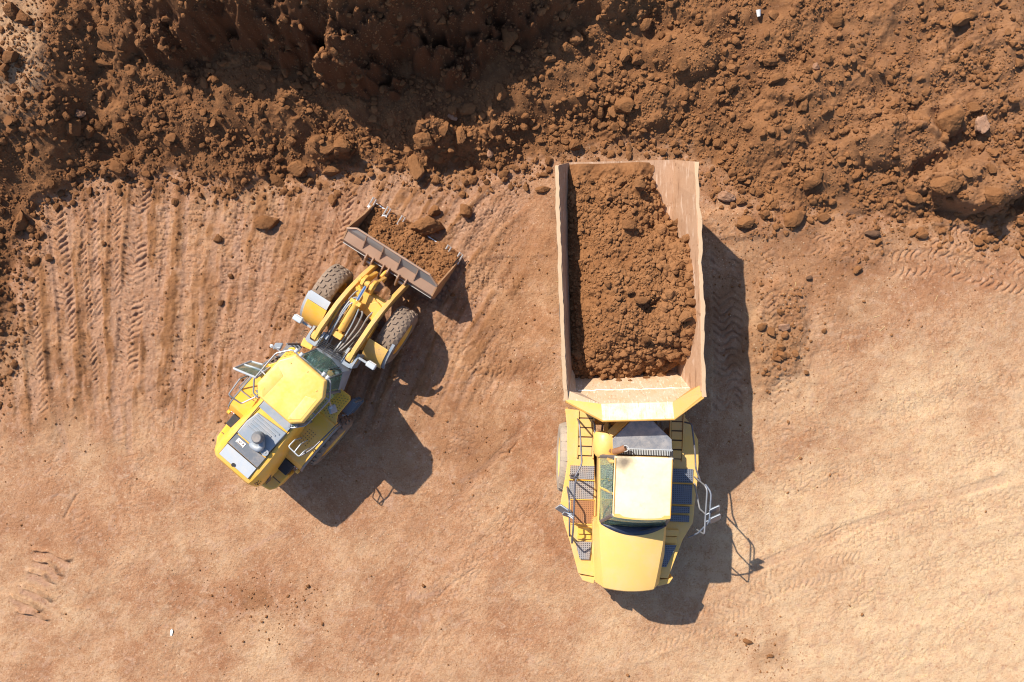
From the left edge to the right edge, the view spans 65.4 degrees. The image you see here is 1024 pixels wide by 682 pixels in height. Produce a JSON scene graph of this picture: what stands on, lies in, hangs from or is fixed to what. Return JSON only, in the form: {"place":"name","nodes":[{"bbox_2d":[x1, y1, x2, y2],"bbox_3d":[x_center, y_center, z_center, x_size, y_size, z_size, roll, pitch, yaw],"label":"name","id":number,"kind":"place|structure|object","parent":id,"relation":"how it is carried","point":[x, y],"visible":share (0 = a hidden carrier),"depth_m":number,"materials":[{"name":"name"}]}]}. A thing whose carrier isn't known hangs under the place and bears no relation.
{"place":"outdoors","nodes":[
{"label":"outdoors","id":0,"kind":"place"},
{"bbox_2d":[0,0,1023,681],"bbox_3d":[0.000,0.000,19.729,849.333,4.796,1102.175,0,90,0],"label":"ground","id":1,"kind":"structure","parent":0,"point":[490,582],"depth_m":21.99,"materials":[{"name":"soil"}]},
{"bbox_2d":[2,1,18,19],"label":"boulder","id":2,"kind":"object","parent":1,"relation":"on","point":[10,10],"visible":1,"depth_m":19.96,"materials":[{"name":"stone"}]},
{"bbox_2d":[2,50,18,62],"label":"boulder","id":3,"kind":"object","parent":1,"relation":"on","point":[9,56],"visible":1,"depth_m":20.14,"materials":[{"name":"stone"}]},
{"bbox_2d":[12,210,27,230],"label":"boulder","id":4,"kind":"object","parent":1,"relation":"on","point":[20,223],"visible":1,"depth_m":21.70,"materials":[{"name":"stone"}]},
{"bbox_2d":[16,12,32,25],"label":"boulder","id":5,"kind":"object","parent":1,"relation":"on","point":[23,19],"visible":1,"depth_m":19.98,"materials":[{"name":"stone"}]},
{"bbox_2d":[25,223,35,233],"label":"dirt clod","id":6,"kind":"object","parent":1,"relation":"on","point":[29,228],"visible":1,"depth_m":21.85,"materials":[{"name":"soil"}]},
{"bbox_2d":[45,179,56,190],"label":"dirt clod","id":7,"kind":"object","parent":1,"relation":"on","point":[50,185],"visible":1,"depth_m":21.58,"materials":[{"name":"soil"}]},
{"bbox_2d":[65,117,80,135],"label":"boulder","id":8,"kind":"object","parent":1,"relation":"on","point":[73,126],"visible":1,"depth_m":21.09,"materials":[{"name":"stone"}]},
{"bbox_2d":[75,109,85,117],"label":"dirt clod","id":9,"kind":"object","parent":1,"relation":"on","point":[80,113],"visible":1,"depth_m":21.11,"materials":[{"name":"soil"}]},
{"bbox_2d":[83,125,94,137],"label":"dirt clod","id":10,"kind":"object","parent":1,"relation":"on","point":[88,130],"visible":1,"depth_m":21.32,"materials":[{"name":"soil"}]},
{"bbox_2d":[85,161,100,170],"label":"dirt clod","id":11,"kind":"object","parent":1,"relation":"on","point":[94,165],"visible":1,"depth_m":21.73,"materials":[{"name":"soil"}]},
{"bbox_2d":[92,118,103,131],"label":"dirt clod","id":12,"kind":"object","parent":1,"relation":"on","point":[97,125],"visible":1,"depth_m":21.42,"materials":[{"name":"soil"}]},
{"bbox_2d":[93,58,111,65],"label":"boulder","id":13,"kind":"object","parent":1,"relation":"on","point":[99,61],"visible":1,"depth_m":20.77,"materials":[{"name":"stone"}]},
{"bbox_2d":[96,25,110,35],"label":"boulder","id":14,"kind":"object","parent":1,"relation":"on","point":[104,30],"visible":1,"depth_m":20.06,"materials":[{"name":"stone"}]},
{"bbox_2d":[97,40,114,51],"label":"boulder","id":15,"kind":"object","parent":1,"relation":"on","point":[104,46],"visible":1,"depth_m":20.40,"materials":[{"name":"stone"}]},
{"bbox_2d":[108,160,128,176],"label":"boulder","id":16,"kind":"object","parent":1,"relation":"on","point":[117,168],"visible":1,"depth_m":21.64,"materials":[{"name":"stone"}]},
{"bbox_2d":[114,122,127,133],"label":"dirt clod","id":17,"kind":"object","parent":1,"relation":"on","point":[121,127],"visible":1,"depth_m":21.34,"materials":[{"name":"soil"}]},
{"bbox_2d":[120,151,133,163],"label":"dirt clod","id":18,"kind":"object","parent":1,"relation":"on","point":[126,157],"visible":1,"depth_m":21.80,"materials":[{"name":"soil"}]},
{"bbox_2d":[137,130,147,140],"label":"dirt clod","id":19,"kind":"object","parent":1,"relation":"on","point":[141,136],"visible":1,"depth_m":21.46,"materials":[{"name":"soil"}]},
{"bbox_2d":[213,234,222,242],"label":"dirt clod","id":20,"kind":"object","parent":1,"relation":"on","point":[218,238],"visible":1,"depth_m":21.90,"materials":[{"name":"soil"}]},
{"bbox_2d":[252,101,262,115],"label":"dirt clod","id":21,"kind":"object","parent":1,"relation":"on","point":[257,109],"visible":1,"depth_m":20.91,"materials":[{"name":"soil"}]},
{"bbox_2d":[257,58,271,69],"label":"dirt clod","id":22,"kind":"object","parent":1,"relation":"on","point":[265,64],"visible":1,"depth_m":20.52,"materials":[{"name":"soil"}]},
{"bbox_2d":[253,215,279,229],"bbox_3d":[-6.762,-3.243,21.904,0.704,0.356,0.416,12,80,-5],"label":"boulder","id":23,"kind":"object","parent":1,"relation":"on","point":[265,222],"visible":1,"depth_m":21.80,"materials":[{"name":"stone"}]},
{"bbox_2d":[269,174,284,186],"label":"boulder","id":24,"kind":"object","parent":1,"relation":"on","point":[276,180],"visible":1,"depth_m":21.93,"materials":[{"name":"stone"}]},
{"bbox_2d":[273,152,284,161],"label":"dirt clod","id":25,"kind":"object","parent":1,"relation":"on","point":[278,156],"visible":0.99,"depth_m":21.71,"materials":[{"name":"soil"}]},
{"bbox_2d":[287,137,296,145],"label":"dirt clod","id":26,"kind":"object","parent":1,"relation":"on","point":[291,141],"visible":1,"depth_m":21.38,"materials":[{"name":"soil"}]},
{"bbox_2d":[290,82,302,88],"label":"dirt clod","id":27,"kind":"object","parent":1,"relation":"on","point":[296,85],"visible":1,"depth_m":20.88,"materials":[{"name":"soil"}]},
{"bbox_2d":[287,160,306,176],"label":"boulder","id":28,"kind":"object","parent":1,"relation":"on","point":[297,168],"visible":1,"depth_m":21.69,"materials":[{"name":"stone"}]},
{"bbox_2d":[310,137,319,148],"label":"dirt clod","id":29,"kind":"object","parent":1,"relation":"on","point":[314,143],"visible":1,"depth_m":21.22,"materials":[{"name":"soil"}]},
{"bbox_2d":[317,140,333,154],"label":"boulder","id":30,"kind":"object","parent":1,"relation":"on","point":[326,147],"visible":0.95,"depth_m":21.32,"materials":[{"name":"stone"}]},
{"bbox_2d":[327,194,336,206],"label":"dirt clod","id":31,"kind":"object","parent":1,"relation":"on","point":[332,199],"visible":1,"depth_m":21.91,"materials":[{"name":"soil"}]},
{"bbox_2d":[322,162,342,175],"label":"boulder","id":32,"kind":"object","parent":1,"relation":"on","point":[332,169],"visible":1,"depth_m":21.79,"materials":[{"name":"stone"}]},
{"bbox_2d":[214,197,463,489],"bbox_3d":[-4.717,0.188,20.283,2.961,3.436,7.983,33,90,0],"label":"wheel loader","id":33,"kind":"object","parent":1,"relation":"on","point":[287,405],"visible":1,"depth_m":20.18,"materials":[{"name":"yellow metal"}]},
{"bbox_2d":[233,360,270,378],"bbox_3d":[-6.346,0.663,19.601,0.757,1.554,0.201,23,90,0],"label":"cab door","id":34,"kind":"structure","parent":33,"relation":"in","point":[250,368],"depth_m":19.41,"materials":[{"name":"clear glass"}]},
{"bbox_2d":[359,203,460,283],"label":"soil in bucket","id":35,"kind":"structure","parent":33,"relation":"in","point":[454,252],"depth_m":21.60,"materials":[{"name":"brown soil"}]},
{"bbox_2d":[362,207,456,281],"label":"bucket crumbs","id":36,"kind":"object","parent":35,"relation":"in","point":[390,218],"visible":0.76,"depth_m":21.51,"materials":[{"name":"soil"}]},
{"bbox_2d":[333,138,352,152],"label":"boulder","id":37,"kind":"object","parent":1,"relation":"on","point":[342,145],"visible":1,"depth_m":21.32,"materials":[{"name":"stone"}]},
{"bbox_2d":[407,154,424,180],"bbox_3d":[-2.631,-4.760,21.828,0.405,0.348,0.749,-19,90,0],"label":"boulder","id":38,"kind":"object","parent":1,"relation":"on","point":[416,169],"visible":1,"depth_m":21.68,"materials":[{"name":"stone"}]},
{"bbox_2d":[413,131,435,149],"bbox_3d":[-2.348,-5.322,21.223,0.501,0.451,0.484,-20,90,0],"label":"boulder","id":39,"kind":"object","parent":1,"relation":"on","point":[423,140],"visible":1,"depth_m":21.09,"materials":[{"name":"stone"}]},
{"bbox_2d":[408,216,445,236],"bbox_3d":[-2.361,-3.127,21.848,0.930,0.699,0.514,-26,90,0],"label":"boulder","id":40,"kind":"object","parent":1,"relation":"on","point":[425,226],"visible":0.95,"depth_m":21.61,"materials":[{"name":"stone"}]},
{"bbox_2d":[428,204,440,215],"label":"dirt clod","id":41,"kind":"object","parent":1,"relation":"on","point":[434,210],"visible":1,"depth_m":21.84,"materials":[{"name":"soil"}]},
{"bbox_2d":[431,175,440,184],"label":"dirt clod","id":42,"kind":"object","parent":1,"relation":"on","point":[435,180],"visible":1,"depth_m":21.88,"materials":[{"name":"soil"}]},
{"bbox_2d":[439,121,449,135],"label":"boulder","id":43,"kind":"object","parent":1,"relation":"on","point":[443,129],"visible":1,"depth_m":20.99,"materials":[{"name":"stone"}]},
{"bbox_2d":[455,125,466,144],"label":"boulder","id":44,"kind":"object","parent":1,"relation":"on","point":[460,135],"visible":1,"depth_m":21.24,"materials":[{"name":"stone"}]},
{"bbox_2d":[460,204,471,217],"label":"dirt clod","id":45,"kind":"object","parent":1,"relation":"on","point":[466,210],"visible":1,"depth_m":21.75,"materials":[{"name":"soil"}]},
{"bbox_2d":[460,103,475,115],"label":"boulder","id":46,"kind":"object","parent":1,"relation":"on","point":[467,108],"visible":1,"depth_m":21.09,"materials":[{"name":"stone"}]},
{"bbox_2d":[495,83,506,100],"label":"boulder","id":47,"kind":"object","parent":1,"relation":"on","point":[500,92],"visible":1,"depth_m":20.92,"materials":[{"name":"stone"}]},
{"bbox_2d":[499,170,508,177],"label":"dirt clod","id":48,"kind":"object","parent":1,"relation":"on","point":[503,173],"visible":1,"depth_m":21.83,"materials":[{"name":"soil"}]},
{"bbox_2d":[0,136,1018,681],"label":"floor crumbs","id":49,"kind":"object","parent":1,"relation":"on","point":[482,312],"visible":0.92,"depth_m":21.98,"materials":[{"name":"soil"}]},
{"bbox_2d":[501,25,517,49],"bbox_3d":[-0.064,-7.874,20.620,0.436,0.460,0.637,-10,90,-2],"label":"boulder","id":50,"kind":"object","parent":1,"relation":"on","point":[509,38],"visible":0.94,"depth_m":20.47,"materials":[{"name":"stone"}]},
{"bbox_2d":[0,0,1023,414],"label":"loose clods","id":51,"kind":"object","parent":1,"relation":"on","point":[780,354],"visible":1,"depth_m":21.34,"materials":[{"name":"soil"}]},
{"bbox_2d":[0,0,1023,400],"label":"slope gravel","id":52,"kind":"structure","parent":1,"relation":"on","point":[316,106],"depth_m":21.14,"materials":[{"name":"soil"}]},
{"bbox_2d":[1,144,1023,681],"bbox_3d":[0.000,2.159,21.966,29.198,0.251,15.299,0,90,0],"label":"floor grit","id":53,"kind":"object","parent":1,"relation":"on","point":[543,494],"visible":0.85,"depth_m":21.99,"materials":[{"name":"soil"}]},
{"bbox_2d":[535,186,549,192],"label":"dirt clod","id":54,"kind":"object","parent":1,"relation":"on","point":[541,189],"visible":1,"depth_m":21.88,"materials":[{"name":"soil"}]},
{"bbox_2d":[544,54,555,62],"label":"dirt clod","id":55,"kind":"object","parent":1,"relation":"on","point":[549,58],"visible":1,"depth_m":20.91,"materials":[{"name":"soil"}]},
{"bbox_2d":[569,139,580,150],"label":"dirt clod","id":56,"kind":"object","parent":1,"relation":"on","point":[575,145],"visible":1,"depth_m":21.76,"materials":[{"name":"soil"}]},
{"bbox_2d":[568,30,582,45],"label":"dirt clod","id":57,"kind":"object","parent":1,"relation":"on","point":[576,38],"visible":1,"depth_m":20.84,"materials":[{"name":"soil"}]},
{"bbox_2d":[590,117,598,126],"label":"dirt clod","id":58,"kind":"object","parent":1,"relation":"on","point":[594,121],"visible":1,"depth_m":21.78,"materials":[{"name":"soil"}]},
{"bbox_2d":[595,106,603,117],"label":"dirt clod","id":59,"kind":"object","parent":1,"relation":"on","point":[599,112],"visible":0.98,"depth_m":21.62,"materials":[{"name":"soil"}]},
{"bbox_2d":[608,105,615,118],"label":"boulder","id":60,"kind":"object","parent":1,"relation":"on","point":[611,113],"visible":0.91,"depth_m":21.58,"materials":[{"name":"stone"}]},
{"bbox_2d":[614,96,634,114],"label":"boulder","id":61,"kind":"object","parent":1,"relation":"on","point":[623,104],"visible":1,"depth_m":21.35,"materials":[{"name":"stone"}]},
{"bbox_2d":[619,47,629,61],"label":"dirt clod","id":62,"kind":"object","parent":1,"relation":"on","point":[624,55],"visible":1,"depth_m":21.12,"materials":[{"name":"soil"}]},
{"bbox_2d":[631,54,642,65],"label":"dirt clod","id":63,"kind":"object","parent":1,"relation":"on","point":[637,59],"visible":1,"depth_m":21.21,"materials":[{"name":"soil"}]},
{"bbox_2d":[555,160,720,591],"bbox_3d":[3.035,0.844,20.132,4.015,3.734,10.753,0,90,0],"label":"dump truck","id":64,"kind":"object","parent":1,"relation":"on","point":[628,522],"visible":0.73,"depth_m":19.33,"materials":[{"name":"metal"}]},
{"bbox_2d":[567,162,692,378],"bbox_3d":[2.876,-1.740,19.585,3.047,1.341,5.444,0,90,0],"label":"soil load","id":65,"kind":"object","parent":64,"relation":"in","point":[589,171],"visible":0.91,"depth_m":19.56},
{"bbox_2d":[615,177,626,185],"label":"dirt clod","id":66,"kind":"object","parent":65,"relation":"on","point":[621,181],"visible":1,"depth_m":19.60,"materials":[{"name":"soil"}]},
{"bbox_2d":[622,219,637,231],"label":"boulder","id":67,"kind":"object","parent":65,"relation":"on","point":[628,225],"visible":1,"depth_m":19.25,"materials":[{"name":"stone"}]},
{"bbox_2d":[567,173,696,378],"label":"load crumbs","id":68,"kind":"object","parent":65,"relation":"on","point":[668,257],"visible":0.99,"depth_m":19.39,"materials":[{"name":"soil"}]},
{"bbox_2d":[634,179,646,190],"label":"boulder","id":69,"kind":"object","parent":65,"relation":"on","point":[640,184],"visible":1,"depth_m":19.32,"materials":[{"name":"stone"}]},
{"bbox_2d":[634,296,650,303],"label":"dirt clod","id":70,"kind":"object","parent":65,"relation":"on","point":[641,300],"visible":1,"depth_m":18.91,"materials":[{"name":"soil"}]},
{"bbox_2d":[659,360,677,372],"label":"boulder","id":71,"kind":"object","parent":65,"relation":"on","point":[666,366],"visible":0.47,"depth_m":19.79,"materials":[{"name":"stone"}]},
{"bbox_2d":[678,310,692,321],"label":"dirt clod","id":72,"kind":"object","parent":65,"relation":"on","point":[685,316],"visible":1,"depth_m":18.81,"materials":[{"name":"soil"}]},
{"bbox_2d":[681,234,689,242],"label":"clod","id":73,"kind":"object","parent":65,"relation":"on","point":[685,238],"visible":0.77,"depth_m":19.32,"materials":[{"name":"soil"}]},
{"bbox_2d":[687,298,695,305],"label":"dirt clod","id":74,"kind":"object","parent":65,"relation":"on","point":[691,301],"visible":1,"depth_m":18.97,"materials":[{"name":"soil"}]},
{"bbox_2d":[640,18,652,30],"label":"dirt clod","id":75,"kind":"object","parent":1,"relation":"on","point":[645,24],"visible":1,"depth_m":21.13,"materials":[{"name":"soil"}]},
{"bbox_2d":[676,56,688,70],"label":"dirt clod","id":76,"kind":"object","parent":1,"relation":"on","point":[681,64],"visible":1,"depth_m":20.99,"materials":[{"name":"soil"}]},
{"bbox_2d":[712,138,724,147],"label":"dirt clod","id":77,"kind":"object","parent":1,"relation":"on","point":[718,143],"visible":1,"depth_m":21.84,"materials":[{"name":"soil"}]},
{"bbox_2d":[717,191,735,201],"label":"boulder","id":78,"kind":"object","parent":1,"relation":"on","point":[724,196],"visible":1,"depth_m":21.86,"materials":[{"name":"stone"}]},
{"bbox_2d":[727,81,738,89],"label":"dirt clod","id":79,"kind":"object","parent":1,"relation":"on","point":[732,85],"visible":1,"depth_m":21.29,"materials":[{"name":"soil"}]},
{"bbox_2d":[736,198,746,204],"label":"dirt clod","id":80,"kind":"object","parent":1,"relation":"on","point":[739,201],"visible":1,"depth_m":21.88,"materials":[{"name":"soil"}]},
{"bbox_2d":[736,215,754,228],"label":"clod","id":81,"kind":"object","parent":1,"relation":"on","point":[745,221],"visible":1,"depth_m":21.75,"materials":[{"name":"soil"}]},
{"bbox_2d":[742,123,753,129],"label":"dirt clod","id":82,"kind":"object","parent":1,"relation":"on","point":[749,126],"visible":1,"depth_m":21.49,"materials":[{"name":"soil"}]},
{"bbox_2d":[757,323,766,330],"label":"dirt clod","id":83,"kind":"object","parent":1,"relation":"on","point":[761,326],"visible":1,"depth_m":21.82,"materials":[{"name":"soil"}]},
{"bbox_2d":[760,209,769,219],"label":"dirt clod","id":84,"kind":"object","parent":1,"relation":"on","point":[764,214],"visible":1,"depth_m":21.81,"materials":[{"name":"soil"}]},
{"bbox_2d":[763,57,776,65],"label":"dirt clod","id":85,"kind":"object","parent":1,"relation":"on","point":[769,61],"visible":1,"depth_m":21.13,"materials":[{"name":"soil"}]},
{"bbox_2d":[767,327,775,336],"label":"dirt clod","id":86,"kind":"object","parent":1,"relation":"on","point":[771,331],"visible":1,"depth_m":21.80,"materials":[{"name":"soil"}]},
{"bbox_2d":[768,73,785,83],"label":"boulder","id":87,"kind":"object","parent":1,"relation":"on","point":[776,77],"visible":1,"depth_m":21.08,"materials":[{"name":"stone"}]},
{"bbox_2d":[778,324,789,330],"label":"dirt clod","id":88,"kind":"object","parent":1,"relation":"on","point":[784,327],"visible":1,"depth_m":21.79,"materials":[{"name":"soil"}]},
{"bbox_2d":[556,281,1018,678],"bbox_3d":[7.602,3.803,21.938,12.905,0.205,11.013,0,90,0],"label":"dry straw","id":89,"kind":"object","parent":1,"relation":"on","point":[886,519],"visible":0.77,"depth_m":21.98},
{"bbox_2d":[783,210,805,226],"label":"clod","id":90,"kind":"object","parent":1,"relation":"on","point":[794,218],"visible":1,"depth_m":21.75,"materials":[{"name":"soil"}]},
{"bbox_2d":[798,99,807,111],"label":"dirt clod","id":91,"kind":"object","parent":1,"relation":"on","point":[802,105],"visible":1,"depth_m":21.20,"materials":[{"name":"soil"}]},
{"bbox_2d":[803,175,821,190],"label":"boulder","id":92,"kind":"object","parent":1,"relation":"on","point":[811,182],"visible":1,"depth_m":21.52,"materials":[{"name":"stone"}]},
{"bbox_2d":[817,212,830,221],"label":"dirt clod","id":93,"kind":"object","parent":1,"relation":"on","point":[823,217],"visible":1,"depth_m":21.89,"materials":[{"name":"soil"}]},
{"bbox_2d":[824,54,832,62],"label":"dirt clod","id":94,"kind":"object","parent":1,"relation":"on","point":[828,58],"visible":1,"depth_m":20.97,"materials":[{"name":"soil"}]},
{"bbox_2d":[826,9,843,27],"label":"boulder","id":95,"kind":"object","parent":1,"relation":"on","point":[835,19],"visible":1,"depth_m":20.92,"materials":[{"name":"stone"}]},
{"bbox_2d":[864,230,880,237],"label":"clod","id":96,"kind":"object","parent":1,"relation":"on","point":[873,233],"visible":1,"depth_m":21.81,"materials":[{"name":"soil"}]},
{"bbox_2d":[905,191,924,203],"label":"boulder","id":97,"kind":"object","parent":1,"relation":"on","point":[915,197],"visible":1,"depth_m":21.68,"materials":[{"name":"stone"}]},
{"bbox_2d":[916,231,928,238],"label":"dirt clod","id":98,"kind":"object","parent":1,"relation":"on","point":[925,234],"visible":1,"depth_m":21.89,"materials":[{"name":"soil"}]},
{"bbox_2d":[929,176,961,194],"bbox_3d":[11.481,-4.118,21.146,0.726,0.534,0.480,23,90,0],"label":"boulder","id":99,"kind":"object","parent":1,"relation":"on","point":[945,185],"visible":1,"depth_m":21.04,"materials":[{"name":"stone"}]},
{"bbox_2d":[935,105,964,136],"bbox_3d":[11.618,-5.791,21.186,0.656,0.697,0.739,-19,90,0],"label":"boulder","id":100,"kind":"object","parent":1,"relation":"on","point":[949,121],"visible":0.95,"depth_m":21.02,"materials":[{"name":"stone"}]},
{"bbox_2d":[951,12,969,25],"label":"boulder","id":101,"kind":"object","parent":1,"relation":"on","point":[960,18],"visible":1,"depth_m":20.82,"materials":[{"name":"stone"}]},
{"bbox_2d":[966,102,982,112],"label":"dirt clod","id":102,"kind":"object","parent":1,"relation":"on","point":[974,107],"visible":1,"depth_m":21.18,"materials":[{"name":"soil"}]},
{"bbox_2d":[974,115,989,133],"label":"boulder","id":103,"kind":"object","parent":1,"relation":"on","point":[982,124],"visible":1,"depth_m":21.20,"materials":[{"name":"stone"}]},
{"bbox_2d":[986,163,996,172],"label":"dirt clod","id":104,"kind":"object","parent":1,"relation":"on","point":[991,168],"visible":1,"depth_m":21.00,"materials":[{"name":"soil"}]},
{"bbox_2d":[985,187,1008,205],"bbox_3d":[12.687,-3.792,20.955,0.686,0.502,0.438,37,90,0],"label":"boulder","id":105,"kind":"object","parent":1,"relation":"on","point":[996,196],"visible":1,"depth_m":20.84,"materials":[{"name":"stone"}]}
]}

